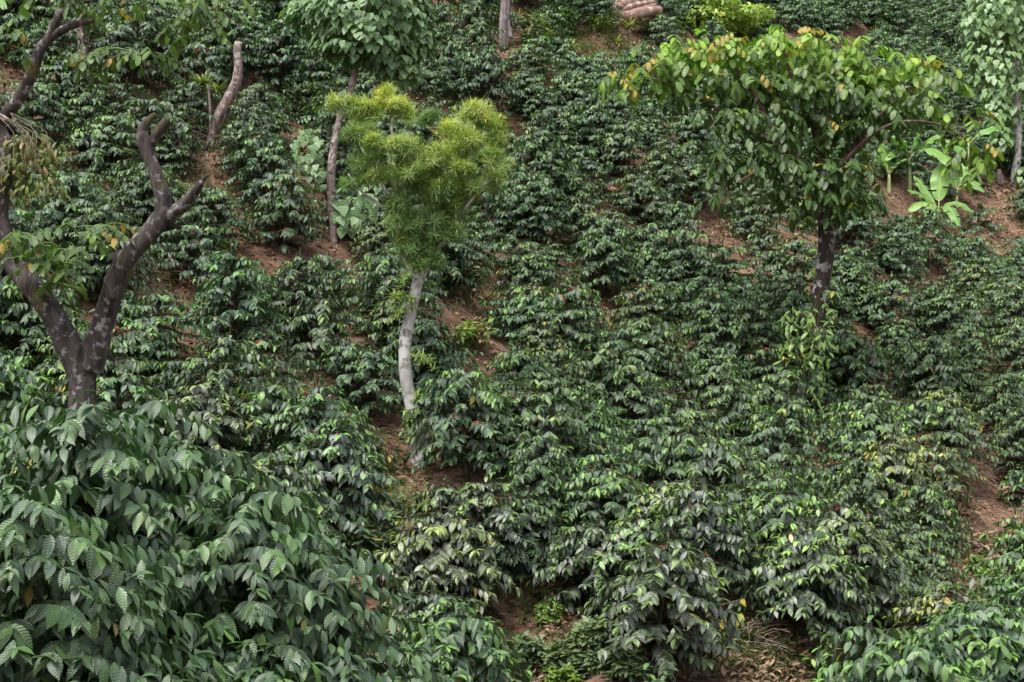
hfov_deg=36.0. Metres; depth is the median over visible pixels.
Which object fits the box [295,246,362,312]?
coffee bush
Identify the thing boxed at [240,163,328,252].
coffee bush
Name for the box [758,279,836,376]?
coffee bush
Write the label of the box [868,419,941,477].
coffee bush
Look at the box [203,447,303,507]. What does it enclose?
coffee bush
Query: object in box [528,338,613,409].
coffee bush
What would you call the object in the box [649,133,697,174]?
coffee bush
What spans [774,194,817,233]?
coffee bush
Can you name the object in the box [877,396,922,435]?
coffee bush
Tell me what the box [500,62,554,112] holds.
coffee bush
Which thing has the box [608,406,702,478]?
coffee bush
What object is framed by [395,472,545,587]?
coffee bush
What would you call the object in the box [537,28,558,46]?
spiky plant
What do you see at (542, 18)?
spiky plant
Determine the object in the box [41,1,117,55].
coffee bush
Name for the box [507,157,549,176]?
coffee bush
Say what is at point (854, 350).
coffee bush
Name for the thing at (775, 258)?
coffee bush
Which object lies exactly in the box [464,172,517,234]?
coffee bush
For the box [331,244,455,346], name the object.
coffee bush
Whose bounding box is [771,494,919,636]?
coffee bush
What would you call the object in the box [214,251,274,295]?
coffee bush
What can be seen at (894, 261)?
coffee bush
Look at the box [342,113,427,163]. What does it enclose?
coffee bush
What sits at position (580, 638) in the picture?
weedy shrub
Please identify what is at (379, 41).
broadleaf tree
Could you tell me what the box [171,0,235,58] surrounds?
coffee bush
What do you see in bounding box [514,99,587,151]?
coffee bush
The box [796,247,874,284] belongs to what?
coffee bush
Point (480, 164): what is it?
coffee bush
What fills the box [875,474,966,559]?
coffee bush
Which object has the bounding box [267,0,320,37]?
coffee bush
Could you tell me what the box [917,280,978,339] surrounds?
coffee bush
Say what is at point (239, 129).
coffee bush
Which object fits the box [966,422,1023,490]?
bush
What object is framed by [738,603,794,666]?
twig heap
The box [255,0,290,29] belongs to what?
coffee bush
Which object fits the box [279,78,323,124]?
bush
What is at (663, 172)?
coffee bush
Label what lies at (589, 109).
coffee bush
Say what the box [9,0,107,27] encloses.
coffee bush
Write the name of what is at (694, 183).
coffee bush
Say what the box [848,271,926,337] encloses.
coffee bush
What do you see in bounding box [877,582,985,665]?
coffee bush
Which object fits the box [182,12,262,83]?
coffee bush
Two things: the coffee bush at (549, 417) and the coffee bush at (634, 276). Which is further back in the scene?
the coffee bush at (634, 276)
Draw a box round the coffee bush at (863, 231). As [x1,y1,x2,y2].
[813,191,885,257]
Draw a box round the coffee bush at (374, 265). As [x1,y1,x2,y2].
[343,243,443,306]
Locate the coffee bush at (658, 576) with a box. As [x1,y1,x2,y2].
[577,533,749,681]
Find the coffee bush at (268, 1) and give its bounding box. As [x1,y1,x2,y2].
[207,0,277,20]
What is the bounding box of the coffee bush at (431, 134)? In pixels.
[380,96,455,150]
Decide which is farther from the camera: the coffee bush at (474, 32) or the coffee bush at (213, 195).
the coffee bush at (474, 32)
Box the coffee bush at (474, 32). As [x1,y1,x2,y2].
[454,16,505,74]
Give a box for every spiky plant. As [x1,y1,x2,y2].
[188,70,219,130]
[206,81,227,109]
[526,7,559,34]
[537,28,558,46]
[567,38,581,52]
[612,33,624,49]
[618,18,638,32]
[634,17,651,27]
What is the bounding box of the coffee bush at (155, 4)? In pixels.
[87,0,188,42]
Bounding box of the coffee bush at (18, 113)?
[0,91,56,188]
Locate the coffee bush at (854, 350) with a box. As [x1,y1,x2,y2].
[813,324,907,396]
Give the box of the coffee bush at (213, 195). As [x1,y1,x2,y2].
[173,178,254,248]
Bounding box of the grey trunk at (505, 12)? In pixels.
[499,0,512,48]
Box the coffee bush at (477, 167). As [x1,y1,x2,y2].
[443,146,483,200]
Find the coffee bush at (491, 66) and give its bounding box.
[447,38,523,117]
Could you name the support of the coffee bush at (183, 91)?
on the ground at (260, 250)
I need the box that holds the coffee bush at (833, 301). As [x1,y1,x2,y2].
[801,281,861,329]
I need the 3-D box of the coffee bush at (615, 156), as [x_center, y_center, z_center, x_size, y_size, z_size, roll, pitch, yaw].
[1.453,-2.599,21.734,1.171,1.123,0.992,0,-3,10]
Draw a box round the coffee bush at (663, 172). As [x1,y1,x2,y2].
[635,145,689,200]
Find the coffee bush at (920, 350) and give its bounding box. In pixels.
[883,328,975,404]
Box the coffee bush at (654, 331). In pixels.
[609,306,699,397]
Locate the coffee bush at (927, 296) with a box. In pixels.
[895,275,962,337]
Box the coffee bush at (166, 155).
[112,135,202,179]
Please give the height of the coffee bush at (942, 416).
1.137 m
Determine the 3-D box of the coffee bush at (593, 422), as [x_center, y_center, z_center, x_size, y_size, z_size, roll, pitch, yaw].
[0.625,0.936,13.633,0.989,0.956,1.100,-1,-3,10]
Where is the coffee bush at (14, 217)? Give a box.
[0,194,46,301]
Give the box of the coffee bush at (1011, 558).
[953,515,1023,609]
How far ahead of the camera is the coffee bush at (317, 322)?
14.27 m
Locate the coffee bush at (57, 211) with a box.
[21,164,125,245]
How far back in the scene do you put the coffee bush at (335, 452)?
11.40 m
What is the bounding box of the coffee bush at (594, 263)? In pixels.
[569,212,640,298]
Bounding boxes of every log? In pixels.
[610,0,644,14]
[613,0,654,16]
[616,3,656,18]
[620,6,662,21]
[621,26,645,31]
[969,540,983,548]
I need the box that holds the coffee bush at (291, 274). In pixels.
[247,247,339,331]
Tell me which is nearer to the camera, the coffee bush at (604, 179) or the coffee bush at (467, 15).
the coffee bush at (604, 179)
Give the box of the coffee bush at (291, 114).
[228,79,299,127]
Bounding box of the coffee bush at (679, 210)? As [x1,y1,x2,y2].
[646,196,707,247]
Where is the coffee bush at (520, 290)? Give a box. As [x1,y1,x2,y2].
[489,277,563,337]
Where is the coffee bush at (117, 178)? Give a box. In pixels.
[90,154,183,211]
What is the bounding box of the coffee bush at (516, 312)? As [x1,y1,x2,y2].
[473,284,576,353]
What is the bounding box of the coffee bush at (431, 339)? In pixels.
[377,306,479,410]
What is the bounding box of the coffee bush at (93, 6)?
[45,1,118,22]
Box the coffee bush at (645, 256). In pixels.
[615,242,674,295]
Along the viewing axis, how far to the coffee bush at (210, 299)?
14.32 m
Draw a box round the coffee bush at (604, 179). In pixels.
[586,168,626,202]
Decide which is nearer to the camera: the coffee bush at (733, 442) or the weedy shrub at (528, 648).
the weedy shrub at (528, 648)
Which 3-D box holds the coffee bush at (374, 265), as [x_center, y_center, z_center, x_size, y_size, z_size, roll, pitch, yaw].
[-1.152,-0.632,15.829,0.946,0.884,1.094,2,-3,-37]
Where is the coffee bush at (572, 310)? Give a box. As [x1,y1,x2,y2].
[517,275,618,359]
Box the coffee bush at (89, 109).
[54,84,123,159]
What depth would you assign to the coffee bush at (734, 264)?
19.25 m
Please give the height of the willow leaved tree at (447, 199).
3.572 m
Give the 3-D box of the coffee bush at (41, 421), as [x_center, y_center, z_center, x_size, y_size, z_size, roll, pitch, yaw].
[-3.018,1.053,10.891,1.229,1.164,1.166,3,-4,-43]
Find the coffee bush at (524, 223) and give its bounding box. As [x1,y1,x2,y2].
[485,174,571,243]
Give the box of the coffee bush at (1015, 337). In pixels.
[985,315,1023,375]
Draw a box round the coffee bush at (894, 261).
[865,226,929,280]
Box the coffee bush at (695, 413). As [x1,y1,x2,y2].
[630,386,730,447]
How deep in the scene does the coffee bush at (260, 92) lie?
18.39 m
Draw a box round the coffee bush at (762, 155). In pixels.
[725,149,789,192]
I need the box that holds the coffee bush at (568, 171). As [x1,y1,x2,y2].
[529,141,588,203]
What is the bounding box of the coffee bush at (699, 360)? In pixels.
[677,340,764,400]
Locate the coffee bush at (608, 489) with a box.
[547,456,659,539]
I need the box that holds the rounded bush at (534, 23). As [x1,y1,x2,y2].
[515,12,546,43]
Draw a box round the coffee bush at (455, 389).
[397,355,527,481]
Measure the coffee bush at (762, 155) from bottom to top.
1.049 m
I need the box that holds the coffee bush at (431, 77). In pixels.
[397,66,457,99]
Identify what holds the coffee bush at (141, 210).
on the ground at (260, 250)
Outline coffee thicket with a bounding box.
[0,0,1023,681]
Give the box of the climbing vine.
[772,269,840,425]
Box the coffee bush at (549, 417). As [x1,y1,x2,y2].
[468,385,608,483]
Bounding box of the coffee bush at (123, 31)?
[74,3,183,94]
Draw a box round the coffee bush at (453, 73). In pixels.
[422,35,504,99]
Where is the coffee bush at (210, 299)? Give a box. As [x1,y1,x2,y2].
[176,272,277,343]
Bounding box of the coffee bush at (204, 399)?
[150,375,264,459]
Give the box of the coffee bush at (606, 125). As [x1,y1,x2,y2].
[570,108,634,158]
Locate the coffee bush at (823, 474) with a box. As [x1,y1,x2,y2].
[789,451,874,517]
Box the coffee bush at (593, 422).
[538,394,639,476]
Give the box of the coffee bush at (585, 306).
[546,287,605,320]
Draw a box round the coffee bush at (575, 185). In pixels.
[537,161,610,224]
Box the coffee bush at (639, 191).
[608,164,674,223]
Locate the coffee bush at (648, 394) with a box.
[583,355,679,424]
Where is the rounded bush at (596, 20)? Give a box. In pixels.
[586,8,622,32]
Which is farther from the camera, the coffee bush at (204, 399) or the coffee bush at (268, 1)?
the coffee bush at (268, 1)
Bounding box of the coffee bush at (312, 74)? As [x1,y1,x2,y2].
[280,54,343,112]
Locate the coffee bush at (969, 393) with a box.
[901,357,994,407]
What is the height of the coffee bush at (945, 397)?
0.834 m
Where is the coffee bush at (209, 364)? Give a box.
[160,324,281,442]
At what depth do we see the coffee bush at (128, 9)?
18.97 m
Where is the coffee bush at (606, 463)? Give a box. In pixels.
[550,440,649,526]
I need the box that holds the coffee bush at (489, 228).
[443,217,490,253]
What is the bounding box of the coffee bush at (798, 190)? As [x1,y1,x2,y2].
[752,155,815,215]
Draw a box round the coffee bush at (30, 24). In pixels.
[0,8,66,69]
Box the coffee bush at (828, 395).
[786,360,846,416]
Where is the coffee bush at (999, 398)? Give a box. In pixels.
[967,366,1023,445]
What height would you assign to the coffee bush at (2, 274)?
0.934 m
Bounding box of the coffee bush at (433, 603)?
[385,579,509,681]
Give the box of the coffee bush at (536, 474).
[497,425,580,519]
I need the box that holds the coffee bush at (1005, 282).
[967,270,1023,311]
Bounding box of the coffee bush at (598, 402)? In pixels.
[543,377,633,452]
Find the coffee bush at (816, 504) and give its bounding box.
[744,471,843,547]
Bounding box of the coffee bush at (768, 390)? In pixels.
[743,358,823,445]
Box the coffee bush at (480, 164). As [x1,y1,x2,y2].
[453,136,518,186]
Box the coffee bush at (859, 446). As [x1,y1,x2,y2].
[827,433,908,488]
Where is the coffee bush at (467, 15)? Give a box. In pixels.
[438,0,506,54]
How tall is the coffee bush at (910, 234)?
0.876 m
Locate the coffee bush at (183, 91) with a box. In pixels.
[158,73,221,130]
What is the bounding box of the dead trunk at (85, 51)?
[76,14,89,86]
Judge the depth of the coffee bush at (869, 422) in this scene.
15.90 m
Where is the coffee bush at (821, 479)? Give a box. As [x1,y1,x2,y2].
[790,463,831,502]
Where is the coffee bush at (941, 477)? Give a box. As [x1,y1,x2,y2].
[895,425,988,504]
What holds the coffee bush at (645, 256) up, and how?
on the ground at (260, 250)
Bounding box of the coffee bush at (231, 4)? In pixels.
[214,0,272,30]
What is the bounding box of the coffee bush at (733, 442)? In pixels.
[694,425,773,481]
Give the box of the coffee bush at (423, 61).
[412,42,462,76]
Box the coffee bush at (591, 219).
[550,197,625,259]
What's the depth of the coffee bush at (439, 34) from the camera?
22.86 m
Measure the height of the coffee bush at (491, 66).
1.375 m
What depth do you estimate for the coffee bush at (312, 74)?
19.83 m
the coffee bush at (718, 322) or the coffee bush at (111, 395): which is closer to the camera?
the coffee bush at (111, 395)
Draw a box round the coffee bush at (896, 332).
[869,311,926,358]
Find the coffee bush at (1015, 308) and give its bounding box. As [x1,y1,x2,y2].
[988,277,1023,334]
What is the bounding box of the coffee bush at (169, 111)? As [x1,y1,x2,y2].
[107,90,213,166]
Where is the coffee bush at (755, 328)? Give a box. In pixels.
[716,293,792,368]
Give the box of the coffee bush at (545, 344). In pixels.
[501,313,574,374]
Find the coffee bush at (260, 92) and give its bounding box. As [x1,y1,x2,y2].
[224,77,283,133]
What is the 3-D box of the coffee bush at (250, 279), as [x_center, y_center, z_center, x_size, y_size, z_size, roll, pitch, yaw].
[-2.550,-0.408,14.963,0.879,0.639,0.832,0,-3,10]
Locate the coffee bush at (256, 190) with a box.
[218,124,313,225]
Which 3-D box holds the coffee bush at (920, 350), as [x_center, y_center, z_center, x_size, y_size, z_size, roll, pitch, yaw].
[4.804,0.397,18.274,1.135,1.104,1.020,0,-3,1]
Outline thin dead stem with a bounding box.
[207,84,213,151]
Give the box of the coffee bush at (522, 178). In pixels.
[486,163,572,241]
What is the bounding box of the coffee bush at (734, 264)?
[689,237,771,297]
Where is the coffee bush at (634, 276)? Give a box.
[606,264,683,321]
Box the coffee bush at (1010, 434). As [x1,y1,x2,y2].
[984,400,1023,476]
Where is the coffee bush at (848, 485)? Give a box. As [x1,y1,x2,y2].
[818,448,907,538]
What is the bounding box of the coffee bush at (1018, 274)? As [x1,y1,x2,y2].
[999,265,1023,293]
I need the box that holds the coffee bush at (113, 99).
[71,72,158,118]
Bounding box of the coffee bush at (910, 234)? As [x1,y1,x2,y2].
[863,217,933,265]
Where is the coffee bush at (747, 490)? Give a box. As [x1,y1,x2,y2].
[711,462,827,562]
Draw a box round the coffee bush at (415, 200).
[374,182,475,224]
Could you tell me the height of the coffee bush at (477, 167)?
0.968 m
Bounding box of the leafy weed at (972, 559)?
[965,552,988,573]
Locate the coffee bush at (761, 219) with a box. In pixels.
[721,193,791,238]
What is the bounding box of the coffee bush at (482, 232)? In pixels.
[452,208,516,265]
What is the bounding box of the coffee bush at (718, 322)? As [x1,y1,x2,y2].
[669,284,758,369]
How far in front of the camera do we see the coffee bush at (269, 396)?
12.19 m
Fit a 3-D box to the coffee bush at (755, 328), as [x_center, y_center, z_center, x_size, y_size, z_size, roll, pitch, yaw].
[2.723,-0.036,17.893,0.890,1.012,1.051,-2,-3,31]
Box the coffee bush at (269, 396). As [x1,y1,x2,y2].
[201,369,386,490]
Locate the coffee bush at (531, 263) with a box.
[480,229,564,297]
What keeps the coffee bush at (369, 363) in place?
on the ground at (260, 250)
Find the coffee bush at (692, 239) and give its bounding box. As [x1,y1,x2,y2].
[683,227,726,276]
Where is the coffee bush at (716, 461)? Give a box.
[630,420,782,530]
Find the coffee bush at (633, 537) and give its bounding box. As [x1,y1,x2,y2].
[574,508,702,619]
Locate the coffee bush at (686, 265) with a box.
[645,219,753,292]
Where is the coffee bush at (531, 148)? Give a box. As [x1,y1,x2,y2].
[501,125,579,191]
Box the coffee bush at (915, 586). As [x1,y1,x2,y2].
[846,539,938,628]
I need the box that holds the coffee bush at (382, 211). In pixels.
[344,198,443,257]
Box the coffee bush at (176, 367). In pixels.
[137,349,235,411]
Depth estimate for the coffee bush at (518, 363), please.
14.83 m
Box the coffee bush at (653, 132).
[629,112,675,151]
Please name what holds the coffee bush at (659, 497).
on the ground at (260, 250)
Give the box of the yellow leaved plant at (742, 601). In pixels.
[703,595,745,645]
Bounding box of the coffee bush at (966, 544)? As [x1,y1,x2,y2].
[926,490,972,555]
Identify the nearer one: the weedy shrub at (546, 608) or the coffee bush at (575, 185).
the weedy shrub at (546, 608)
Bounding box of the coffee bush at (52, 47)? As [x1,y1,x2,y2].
[16,18,88,93]
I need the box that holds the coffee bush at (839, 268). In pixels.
[813,244,872,304]
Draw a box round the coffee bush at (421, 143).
[377,132,455,209]
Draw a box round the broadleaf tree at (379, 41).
[278,0,439,244]
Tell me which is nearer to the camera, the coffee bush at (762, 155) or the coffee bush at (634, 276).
the coffee bush at (634, 276)
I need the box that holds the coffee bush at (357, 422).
[329,395,392,481]
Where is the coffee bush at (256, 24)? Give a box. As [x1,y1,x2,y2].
[227,1,282,70]
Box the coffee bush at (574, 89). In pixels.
[538,67,608,126]
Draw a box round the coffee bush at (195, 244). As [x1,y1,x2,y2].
[139,211,245,285]
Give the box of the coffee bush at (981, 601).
[927,599,1018,645]
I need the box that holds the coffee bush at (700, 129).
[665,109,726,160]
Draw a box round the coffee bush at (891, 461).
[852,423,948,521]
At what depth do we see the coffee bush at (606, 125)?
21.85 m
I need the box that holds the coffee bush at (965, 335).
[940,317,1003,380]
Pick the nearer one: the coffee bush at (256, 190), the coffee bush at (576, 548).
the coffee bush at (576, 548)
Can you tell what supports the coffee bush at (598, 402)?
on the ground at (260, 250)
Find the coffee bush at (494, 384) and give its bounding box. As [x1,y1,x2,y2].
[439,370,512,440]
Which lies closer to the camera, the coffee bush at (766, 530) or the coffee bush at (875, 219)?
the coffee bush at (766, 530)
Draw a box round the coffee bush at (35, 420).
[25,411,42,427]
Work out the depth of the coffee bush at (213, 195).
15.70 m
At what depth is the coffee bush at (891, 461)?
14.93 m
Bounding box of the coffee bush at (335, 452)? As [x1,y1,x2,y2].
[264,421,403,553]
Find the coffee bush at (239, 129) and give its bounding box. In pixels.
[200,114,295,188]
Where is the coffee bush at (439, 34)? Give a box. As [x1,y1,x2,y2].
[422,24,458,57]
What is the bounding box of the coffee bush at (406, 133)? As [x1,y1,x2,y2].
[373,122,436,186]
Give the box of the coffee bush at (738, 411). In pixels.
[697,372,783,463]
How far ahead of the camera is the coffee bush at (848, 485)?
13.55 m
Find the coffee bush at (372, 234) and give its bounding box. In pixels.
[349,208,402,270]
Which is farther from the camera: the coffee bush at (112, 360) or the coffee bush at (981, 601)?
the coffee bush at (112, 360)
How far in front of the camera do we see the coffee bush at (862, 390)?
17.60 m
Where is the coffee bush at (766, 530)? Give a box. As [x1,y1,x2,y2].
[713,480,842,602]
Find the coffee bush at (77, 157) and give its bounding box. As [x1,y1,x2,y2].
[10,139,127,218]
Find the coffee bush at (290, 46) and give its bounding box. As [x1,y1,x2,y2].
[241,14,320,96]
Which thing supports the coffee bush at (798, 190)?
on the ground at (260, 250)
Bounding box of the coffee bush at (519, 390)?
[473,365,611,463]
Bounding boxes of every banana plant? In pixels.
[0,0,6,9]
[875,144,906,192]
[885,120,966,194]
[907,165,973,226]
[944,163,984,207]
[959,126,1007,188]
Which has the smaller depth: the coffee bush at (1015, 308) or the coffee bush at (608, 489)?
the coffee bush at (608, 489)
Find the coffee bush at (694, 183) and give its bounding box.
[667,159,733,207]
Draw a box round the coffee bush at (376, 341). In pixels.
[357,288,447,379]
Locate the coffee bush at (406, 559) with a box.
[353,501,521,628]
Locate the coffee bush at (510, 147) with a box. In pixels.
[483,121,534,170]
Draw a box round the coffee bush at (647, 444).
[609,422,752,507]
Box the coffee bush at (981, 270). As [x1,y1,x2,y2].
[955,259,997,298]
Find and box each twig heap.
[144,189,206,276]
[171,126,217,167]
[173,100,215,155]
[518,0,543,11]
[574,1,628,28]
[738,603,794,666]
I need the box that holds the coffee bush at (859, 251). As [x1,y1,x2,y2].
[847,241,886,288]
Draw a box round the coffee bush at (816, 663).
[799,630,858,681]
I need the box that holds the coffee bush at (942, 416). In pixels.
[893,389,1004,479]
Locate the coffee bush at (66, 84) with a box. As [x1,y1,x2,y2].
[36,46,108,114]
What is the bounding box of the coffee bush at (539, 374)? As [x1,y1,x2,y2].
[473,361,583,415]
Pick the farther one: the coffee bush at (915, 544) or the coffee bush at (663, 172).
the coffee bush at (663, 172)
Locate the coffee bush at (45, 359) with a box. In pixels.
[24,307,97,398]
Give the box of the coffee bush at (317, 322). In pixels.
[260,288,388,373]
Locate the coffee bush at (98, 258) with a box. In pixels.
[52,211,167,301]
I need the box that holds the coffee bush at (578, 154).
[528,138,612,194]
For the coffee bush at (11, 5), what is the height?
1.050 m
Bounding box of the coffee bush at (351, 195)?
[317,176,388,233]
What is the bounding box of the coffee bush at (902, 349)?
[877,334,970,388]
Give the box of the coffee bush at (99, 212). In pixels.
[56,195,155,274]
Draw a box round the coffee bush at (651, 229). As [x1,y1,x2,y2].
[611,213,694,274]
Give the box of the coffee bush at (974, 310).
[937,287,1005,336]
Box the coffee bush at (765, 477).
[720,454,809,506]
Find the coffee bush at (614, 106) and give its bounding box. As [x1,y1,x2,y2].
[593,91,642,131]
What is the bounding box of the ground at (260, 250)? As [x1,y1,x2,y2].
[0,0,1023,681]
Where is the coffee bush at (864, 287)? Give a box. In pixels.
[841,270,897,320]
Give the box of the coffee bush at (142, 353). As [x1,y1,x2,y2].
[109,303,191,395]
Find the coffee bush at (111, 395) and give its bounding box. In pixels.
[39,363,169,453]
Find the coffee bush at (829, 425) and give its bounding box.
[794,387,860,465]
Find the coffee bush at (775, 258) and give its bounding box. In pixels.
[746,230,830,300]
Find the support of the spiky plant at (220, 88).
on the ground at (260, 250)
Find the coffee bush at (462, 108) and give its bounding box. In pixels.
[440,96,496,159]
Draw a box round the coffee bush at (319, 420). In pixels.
[253,372,376,506]
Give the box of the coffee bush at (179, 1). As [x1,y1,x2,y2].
[144,0,218,25]
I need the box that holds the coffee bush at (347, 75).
[319,62,405,113]
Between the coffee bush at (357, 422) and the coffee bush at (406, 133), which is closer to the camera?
the coffee bush at (357, 422)
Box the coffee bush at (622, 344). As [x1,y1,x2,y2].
[562,318,676,381]
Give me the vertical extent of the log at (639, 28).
0.174 m
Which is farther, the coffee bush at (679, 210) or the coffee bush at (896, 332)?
the coffee bush at (679, 210)
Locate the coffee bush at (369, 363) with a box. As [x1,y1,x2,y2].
[305,336,422,422]
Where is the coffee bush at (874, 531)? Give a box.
[807,515,909,568]
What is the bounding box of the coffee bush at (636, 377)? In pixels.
[564,338,684,439]
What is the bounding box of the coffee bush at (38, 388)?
[0,350,67,420]
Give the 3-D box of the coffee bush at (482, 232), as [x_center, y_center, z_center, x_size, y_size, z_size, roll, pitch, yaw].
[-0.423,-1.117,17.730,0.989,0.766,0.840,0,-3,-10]
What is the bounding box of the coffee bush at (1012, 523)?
[993,504,1023,548]
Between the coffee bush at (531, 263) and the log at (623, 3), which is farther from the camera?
the log at (623, 3)
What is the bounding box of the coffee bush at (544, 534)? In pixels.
[471,483,576,582]
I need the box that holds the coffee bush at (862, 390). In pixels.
[823,376,911,422]
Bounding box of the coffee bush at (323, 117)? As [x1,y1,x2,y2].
[293,79,388,166]
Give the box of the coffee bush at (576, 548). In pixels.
[526,512,651,615]
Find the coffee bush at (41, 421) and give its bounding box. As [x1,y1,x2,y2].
[24,414,106,509]
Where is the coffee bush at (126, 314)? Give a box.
[85,283,209,362]
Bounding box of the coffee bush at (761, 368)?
[733,340,807,403]
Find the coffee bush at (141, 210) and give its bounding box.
[112,165,187,243]
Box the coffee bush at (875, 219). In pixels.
[816,181,897,245]
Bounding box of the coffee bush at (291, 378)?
[218,327,325,415]
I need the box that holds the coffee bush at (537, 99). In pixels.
[506,82,566,120]
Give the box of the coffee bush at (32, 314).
[0,270,90,364]
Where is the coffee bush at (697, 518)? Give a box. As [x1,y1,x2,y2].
[637,475,767,598]
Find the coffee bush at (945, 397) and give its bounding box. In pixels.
[916,382,982,444]
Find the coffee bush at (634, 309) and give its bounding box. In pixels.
[602,277,687,342]
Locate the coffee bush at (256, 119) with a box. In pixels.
[221,99,296,155]
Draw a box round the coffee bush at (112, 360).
[26,315,176,412]
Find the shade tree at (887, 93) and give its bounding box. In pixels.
[597,25,1003,435]
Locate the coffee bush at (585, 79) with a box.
[548,65,601,113]
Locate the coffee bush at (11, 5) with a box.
[0,0,56,29]
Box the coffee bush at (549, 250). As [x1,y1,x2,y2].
[505,232,577,283]
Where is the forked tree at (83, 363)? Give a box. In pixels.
[0,0,255,515]
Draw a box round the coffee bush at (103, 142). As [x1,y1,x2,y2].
[57,103,157,181]
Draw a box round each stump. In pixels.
[205,41,242,149]
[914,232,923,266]
[996,169,1004,184]
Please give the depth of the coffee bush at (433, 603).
10.17 m
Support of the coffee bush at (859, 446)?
on the ground at (260, 250)
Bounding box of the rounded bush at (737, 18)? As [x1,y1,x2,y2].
[674,0,775,37]
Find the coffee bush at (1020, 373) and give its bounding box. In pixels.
[973,362,1023,421]
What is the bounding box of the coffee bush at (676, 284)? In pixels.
[656,272,708,319]
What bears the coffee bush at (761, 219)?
on the ground at (260, 250)
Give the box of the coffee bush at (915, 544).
[880,517,968,588]
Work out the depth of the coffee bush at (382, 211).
17.22 m
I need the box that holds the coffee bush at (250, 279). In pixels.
[199,266,287,318]
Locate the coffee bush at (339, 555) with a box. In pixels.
[268,503,343,584]
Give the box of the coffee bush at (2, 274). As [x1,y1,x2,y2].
[0,206,55,276]
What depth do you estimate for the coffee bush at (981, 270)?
22.91 m
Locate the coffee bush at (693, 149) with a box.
[671,139,733,181]
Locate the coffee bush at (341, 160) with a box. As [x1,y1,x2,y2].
[297,120,380,194]
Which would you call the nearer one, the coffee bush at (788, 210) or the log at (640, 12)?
the coffee bush at (788, 210)
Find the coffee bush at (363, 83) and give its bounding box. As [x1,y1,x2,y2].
[316,71,415,117]
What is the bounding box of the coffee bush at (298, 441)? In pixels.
[226,411,300,453]
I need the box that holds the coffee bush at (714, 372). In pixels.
[675,348,763,435]
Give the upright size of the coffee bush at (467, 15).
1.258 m
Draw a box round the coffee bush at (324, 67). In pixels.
[269,25,347,85]
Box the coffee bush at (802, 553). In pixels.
[725,517,883,640]
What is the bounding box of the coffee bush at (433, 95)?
[418,85,451,120]
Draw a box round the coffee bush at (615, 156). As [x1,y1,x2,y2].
[579,113,658,181]
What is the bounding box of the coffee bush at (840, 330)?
[816,316,869,384]
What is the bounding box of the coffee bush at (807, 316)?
[771,297,829,342]
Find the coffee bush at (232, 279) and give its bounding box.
[178,239,290,361]
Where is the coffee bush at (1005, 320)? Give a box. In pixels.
[982,308,1023,357]
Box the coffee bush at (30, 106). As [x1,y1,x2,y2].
[0,71,83,147]
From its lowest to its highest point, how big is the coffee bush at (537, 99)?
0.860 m
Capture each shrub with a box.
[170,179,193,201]
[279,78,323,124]
[346,503,403,562]
[363,490,419,517]
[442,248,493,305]
[452,315,500,354]
[507,630,547,677]
[534,601,567,624]
[540,612,615,681]
[542,661,582,681]
[558,5,580,37]
[597,644,652,681]
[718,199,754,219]
[829,1,864,22]
[865,6,881,28]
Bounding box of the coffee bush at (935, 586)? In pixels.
[876,567,984,642]
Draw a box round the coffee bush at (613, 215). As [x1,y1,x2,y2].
[596,203,643,262]
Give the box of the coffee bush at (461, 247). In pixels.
[378,203,495,295]
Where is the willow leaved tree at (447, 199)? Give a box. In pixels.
[322,80,517,467]
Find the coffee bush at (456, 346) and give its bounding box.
[431,326,485,385]
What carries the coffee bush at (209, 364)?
on the ground at (260, 250)
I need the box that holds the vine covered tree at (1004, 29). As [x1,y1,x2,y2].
[955,0,1023,186]
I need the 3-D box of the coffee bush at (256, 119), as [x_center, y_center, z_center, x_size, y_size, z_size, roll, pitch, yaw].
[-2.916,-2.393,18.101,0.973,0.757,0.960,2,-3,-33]
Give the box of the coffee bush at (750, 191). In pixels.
[721,175,779,210]
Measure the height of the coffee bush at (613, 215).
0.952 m
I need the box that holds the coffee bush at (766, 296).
[721,272,809,343]
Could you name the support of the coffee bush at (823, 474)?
on the ground at (260, 250)
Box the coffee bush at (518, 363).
[477,340,563,403]
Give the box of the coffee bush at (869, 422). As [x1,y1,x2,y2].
[812,383,916,476]
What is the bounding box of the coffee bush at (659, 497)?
[609,476,716,564]
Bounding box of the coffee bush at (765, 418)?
[724,392,832,477]
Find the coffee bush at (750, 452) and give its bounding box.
[736,434,818,507]
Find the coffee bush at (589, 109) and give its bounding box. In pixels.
[541,96,623,161]
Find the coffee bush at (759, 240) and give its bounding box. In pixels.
[738,222,783,261]
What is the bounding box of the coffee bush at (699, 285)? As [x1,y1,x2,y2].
[657,269,762,342]
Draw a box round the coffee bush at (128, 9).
[100,0,195,52]
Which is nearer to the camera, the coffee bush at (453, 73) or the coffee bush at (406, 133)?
the coffee bush at (406, 133)
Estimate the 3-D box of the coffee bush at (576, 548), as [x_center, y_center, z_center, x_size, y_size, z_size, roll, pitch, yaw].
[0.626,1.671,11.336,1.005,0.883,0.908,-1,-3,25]
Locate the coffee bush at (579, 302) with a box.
[540,272,612,340]
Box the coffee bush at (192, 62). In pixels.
[149,30,233,98]
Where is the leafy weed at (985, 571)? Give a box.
[974,565,1007,586]
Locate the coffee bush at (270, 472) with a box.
[201,446,346,554]
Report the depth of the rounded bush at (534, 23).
24.35 m

